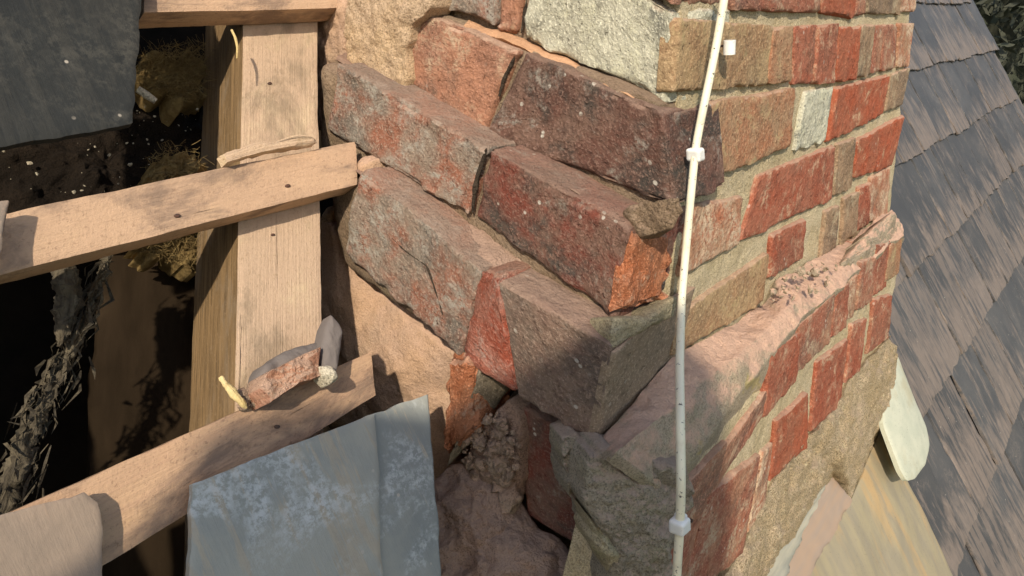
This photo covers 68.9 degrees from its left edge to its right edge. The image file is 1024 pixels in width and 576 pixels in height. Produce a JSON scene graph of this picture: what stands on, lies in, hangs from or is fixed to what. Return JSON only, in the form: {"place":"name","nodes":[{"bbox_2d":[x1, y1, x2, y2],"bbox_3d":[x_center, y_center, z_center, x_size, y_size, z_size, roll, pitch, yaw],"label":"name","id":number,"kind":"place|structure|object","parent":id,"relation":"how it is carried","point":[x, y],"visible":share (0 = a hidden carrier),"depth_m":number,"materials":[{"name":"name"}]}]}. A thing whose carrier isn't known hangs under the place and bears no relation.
{"place":"outdoors","nodes":[
{"label":"outdoors","id":0,"kind":"place"},
{"bbox_2d":[0,26,332,505],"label":"attic lining","id":1,"kind":"object","parent":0,"point":[28,340],"visible":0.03,"depth_m":0.82,"materials":[{"name":"black"}]},
{"bbox_2d":[0,255,114,514],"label":"rotten timber","id":2,"kind":"object","parent":1,"relation":"on","point":[18,464],"visible":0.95,"depth_m":0.55,"materials":[{"name":"brown wood"}]},
{"bbox_2d":[50,265,84,346],"bbox_3d":[-0.341,0.007,0.573,0.023,0.063,0.049,-9,20,-21],"label":"rotten timber","id":3,"kind":"object","parent":2,"relation":"on","point":[67,288],"visible":0.87,"depth_m":0.56,"materials":[{"name":"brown wood"}]},
{"bbox_2d":[86,234,194,575],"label":"board","id":4,"kind":"object","parent":1,"relation":"attached to","point":[138,393],"visible":0.49,"depth_m":0.69,"materials":[{"name":"brown wood"}]},
{"bbox_2d":[0,103,201,213],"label":"attic dirt","id":5,"kind":"structure","parent":4,"relation":"on","point":[59,167],"depth_m":0.68,"materials":[{"name":"soil"}]},
{"bbox_2d":[2,107,198,193],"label":"plaster specks","id":6,"kind":"object","parent":5,"relation":"on","point":[37,173],"visible":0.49,"depth_m":0.65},
{"bbox_2d":[135,34,216,126],"bbox_3d":[-0.328,-0.199,0.719,0.092,0.086,0.100,14,24,38],"label":"glass wool","id":7,"kind":"object","parent":5,"relation":"on","point":[171,84],"visible":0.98,"depth_m":0.71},
{"bbox_2d":[136,86,156,103],"bbox_3d":[-0.306,-0.161,0.625,0.011,0.015,0.015,14,24,38],"label":"straw","id":8,"kind":"object","parent":7,"relation":"on","point":[145,94],"visible":1,"depth_m":0.62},
{"bbox_2d":[317,0,915,575],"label":"chimney stack","id":9,"kind":"object","parent":1,"relation":"on","point":[501,224],"visible":0.98,"depth_m":0.65,"materials":[{"name":"red brick"}]},
{"bbox_2d":[183,22,322,575],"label":"rafter","id":10,"kind":"object","parent":9,"relation":"attached to","point":[257,298],"visible":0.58,"depth_m":0.65,"materials":[{"name":"brown wood"}]},
{"bbox_2d":[123,232,201,281],"bbox_3d":[-0.317,-0.034,0.687,0.081,0.077,0.088,14,24,38],"label":"glass wool","id":11,"kind":"object","parent":10,"relation":"on","point":[176,258],"visible":0.58,"depth_m":0.69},
{"bbox_2d":[0,142,356,283],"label":"batten","id":12,"kind":"object","parent":10,"relation":"attached to","point":[43,239],"visible":1,"depth_m":0.55,"materials":[{"name":"brown wood"}]},
{"bbox_2d":[0,200,8,252],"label":"slate","id":13,"kind":"object","parent":12,"relation":"attached to","point":[4,205],"visible":1,"depth_m":0.46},
{"bbox_2d":[137,139,212,185],"bbox_3d":[-0.289,-0.102,0.641,0.068,0.059,0.061,14,24,38],"label":"glass wool","id":14,"kind":"object","parent":12,"relation":"on","point":[178,164],"visible":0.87,"depth_m":0.63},
{"bbox_2d":[217,135,316,167],"bbox_3d":[-0.203,-0.116,0.624,0.014,0.018,0.090,13,24,36],"label":"wood strip","id":15,"kind":"object","parent":12,"relation":"on","point":[260,148],"visible":1,"depth_m":0.62,"materials":[{"name":"beige wood"}]},
{"bbox_2d":[8,352,375,565],"bbox_3d":[-0.217,0.130,0.523,0.052,0.066,0.322,14,24,38],"label":"batten","id":16,"kind":"object","parent":10,"relation":"attached to","point":[139,498],"visible":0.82,"depth_m":0.51,"materials":[{"name":"brown wood"}]},
{"bbox_2d":[0,492,102,575],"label":"slate","id":17,"kind":"object","parent":16,"relation":"attached to","point":[62,537],"visible":1,"depth_m":0.43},
{"bbox_2d":[218,375,247,408],"bbox_3d":[-0.198,0.074,0.530,0.016,0.026,0.011,14,24,38],"label":"wood splinter","id":18,"kind":"object","parent":16,"relation":"on","point":[232,392],"visible":1,"depth_m":0.53,"materials":[{"name":"wood"}]},
{"bbox_2d":[237,384,254,411],"bbox_3d":[-0.188,0.078,0.549,0.014,0.019,0.034,14,24,38],"label":"mortar grit","id":19,"kind":"object","parent":16,"relation":"on","point":[243,392],"visible":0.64,"depth_m":0.54,"materials":[{"name":"beige concrete"}]},
{"bbox_2d":[185,414,382,575],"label":"slate","id":20,"kind":"object","parent":16,"relation":"hanging from","point":[308,507],"visible":1,"depth_m":0.53,"materials":[{"name":"grey stone"}]},
{"bbox_2d":[248,347,320,410],"bbox_3d":[-0.168,0.068,0.557,0.038,0.035,0.057,14,24,38],"label":"brick fragment","id":21,"kind":"object","parent":16,"relation":"on","point":[271,385],"visible":1,"depth_m":0.54,"materials":[{"name":"red brick"}]},
{"bbox_2d":[248,343,316,382],"bbox_3d":[-0.168,0.057,0.577,0.028,0.026,0.079,14,24,38],"label":"mortar crust","id":22,"kind":"object","parent":21,"relation":"on","point":[284,357],"visible":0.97,"depth_m":0.56,"materials":[{"name":"concrete"}]},
{"bbox_2d":[314,366,337,387],"bbox_3d":[-0.141,0.067,0.567,0.023,0.020,0.013,14,24,38],"label":"mortar crumb","id":23,"kind":"object","parent":16,"relation":"on","point":[328,376],"visible":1,"depth_m":0.56,"materials":[{"name":"beige concrete"}]},
{"bbox_2d":[314,315,342,370],"bbox_3d":[-0.145,0.046,0.586,0.022,0.044,0.039,0,19,5],"label":"slate chip","id":24,"kind":"object","parent":16,"relation":"on","point":[328,338],"visible":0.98,"depth_m":0.58,"materials":[{"name":"grey stone"}]},
{"bbox_2d":[364,394,440,575],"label":"slate","id":25,"kind":"object","parent":16,"relation":"attached to","point":[409,529],"visible":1,"depth_m":0.60,"materials":[{"name":"grey stone"}]},
{"bbox_2d":[139,0,336,28],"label":"batten","id":26,"kind":"object","parent":10,"relation":"attached to","point":[169,13],"visible":0.94,"depth_m":0.65,"materials":[{"name":"brown wood"}]},
{"bbox_2d":[0,0,140,150],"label":"slate","id":27,"kind":"object","parent":26,"relation":"hanging from","point":[67,69],"visible":1,"depth_m":0.52,"materials":[{"name":"grey stone"}]},
{"bbox_2d":[230,29,238,58],"bbox_3d":[-0.235,-0.207,0.634,0.015,0.024,0.009,14,24,38],"label":"straw","id":28,"kind":"object","parent":26,"relation":"hanging from","point":[235,38],"visible":1,"depth_m":0.63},
{"bbox_2d":[461,410,520,487],"bbox_3d":[-0.019,0.146,0.660,0.071,0.091,0.019,14,24,38],"label":"foot rubble","id":29,"kind":"object","parent":9,"relation":"attached to","point":[501,442],"visible":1,"depth_m":0.65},
{"bbox_2d":[468,450,478,461],"bbox_3d":[-0.031,0.159,0.681,0.022,0.021,0.012,14,24,38],"label":"mortar stone","id":30,"kind":"object","parent":29,"relation":"on","point":[475,455],"visible":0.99,"depth_m":0.68,"materials":[{"name":"brown stone"}]},
{"bbox_2d":[479,470,491,484],"bbox_3d":[-0.024,0.173,0.675,0.022,0.025,0.012,14,24,38],"label":"mortar stone","id":31,"kind":"object","parent":29,"relation":"on","point":[482,477],"visible":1,"depth_m":0.67,"materials":[{"name":"brown stone"}]},
{"bbox_2d":[491,482,505,492],"bbox_3d":[-0.007,0.174,0.673,0.023,0.020,0.032,-1,19,3],"label":"mortar stone","id":32,"kind":"object","parent":9,"relation":"on","point":[495,488],"visible":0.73,"depth_m":0.66,"materials":[{"name":"stone"}]},
{"bbox_2d":[498,482,523,512],"bbox_3d":[-0.001,0.187,0.664,0.020,0.030,0.031,6,20,20],"label":"mortar stone","id":33,"kind":"object","parent":9,"relation":"on","point":[508,496],"visible":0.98,"depth_m":0.66,"materials":[{"name":"brown stone"}]},
{"bbox_2d":[510,496,522,513],"bbox_3d":[0.004,0.192,0.664,0.012,0.022,0.011,-1,19,3],"label":"mortar stone","id":34,"kind":"object","parent":9,"relation":"on","point":[519,499],"visible":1,"depth_m":0.66,"materials":[{"name":"brown stone"}]},
{"bbox_2d":[686,147,706,162],"bbox_3d":[0.136,-0.099,0.553,0.012,0.010,0.015,14,24,38],"label":"cable clip","id":35,"kind":"object","parent":9,"relation":"attached to","point":[698,154],"visible":1,"depth_m":0.55,"materials":[{"name":"white plastic"}]},
{"bbox_2d":[672,0,727,575],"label":"cable","id":36,"kind":"object","parent":9,"relation":"attached to","point":[679,361],"visible":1,"depth_m":0.54,"materials":[{"name":"white plastic"}]},
{"bbox_2d":[669,512,692,536],"bbox_3d":[0.110,0.153,0.486,0.012,0.011,0.016,14,24,38],"label":"cable clip","id":37,"kind":"object","parent":36,"relation":"attached to","point":[680,528],"visible":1,"depth_m":0.48,"materials":[{"name":"white plastic"}]},
{"bbox_2d":[720,40,735,54],"bbox_3d":[0.166,-0.186,0.576,0.010,0.011,0.023,-3,19,-2],"label":"cable clip","id":38,"kind":"object","parent":9,"relation":"attached to","point":[729,47],"visible":1,"depth_m":0.57,"materials":[{"name":"white plastic"}]},
{"bbox_2d":[767,484,825,575],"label":"lead strip","id":39,"kind":"object","parent":9,"relation":"attached to","point":[781,566],"visible":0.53,"depth_m":0.90,"materials":[{"name":"grey metal"}]},
{"bbox_2d":[787,477,851,575],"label":"lead strip","id":40,"kind":"object","parent":9,"relation":"attached to","point":[834,504],"visible":0.76,"depth_m":0.97,"materials":[{"name":"beige metal"}]},
{"bbox_2d":[879,358,928,480],"bbox_3d":[0.632,0.204,1.226,0.102,0.170,0.182,14,24,38],"label":"pale flap","id":41,"kind":"object","parent":9,"relation":"attached to","point":[903,428],"visible":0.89,"depth_m":1.20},
{"label":"ground","id":42,"kind":"structure","parent":0,"visible":0},
{"bbox_2d":[973,0,1023,105],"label":"hedge","id":43,"kind":"object","parent":42,"relation":"on","point":[1004,21],"visible":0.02,"depth_m":9.53,"materials":[{"name":"green plant"}]},
{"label":"attic eaves board","id":44,"kind":"structure","parent":0,"visible":0},
{"bbox_2d":[864,0,1023,575],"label":"slate roof","id":45,"kind":"structure","parent":44,"relation":"on","point":[956,331],"depth_m":1.83,"materials":[{"name":"grey stone"}]},
{"bbox_2d":[811,430,952,575],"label":"lead apron","id":46,"kind":"object","parent":45,"relation":"on","point":[884,528],"visible":0.96,"depth_m":1.15,"materials":[{"name":"beige metal"}]}
]}

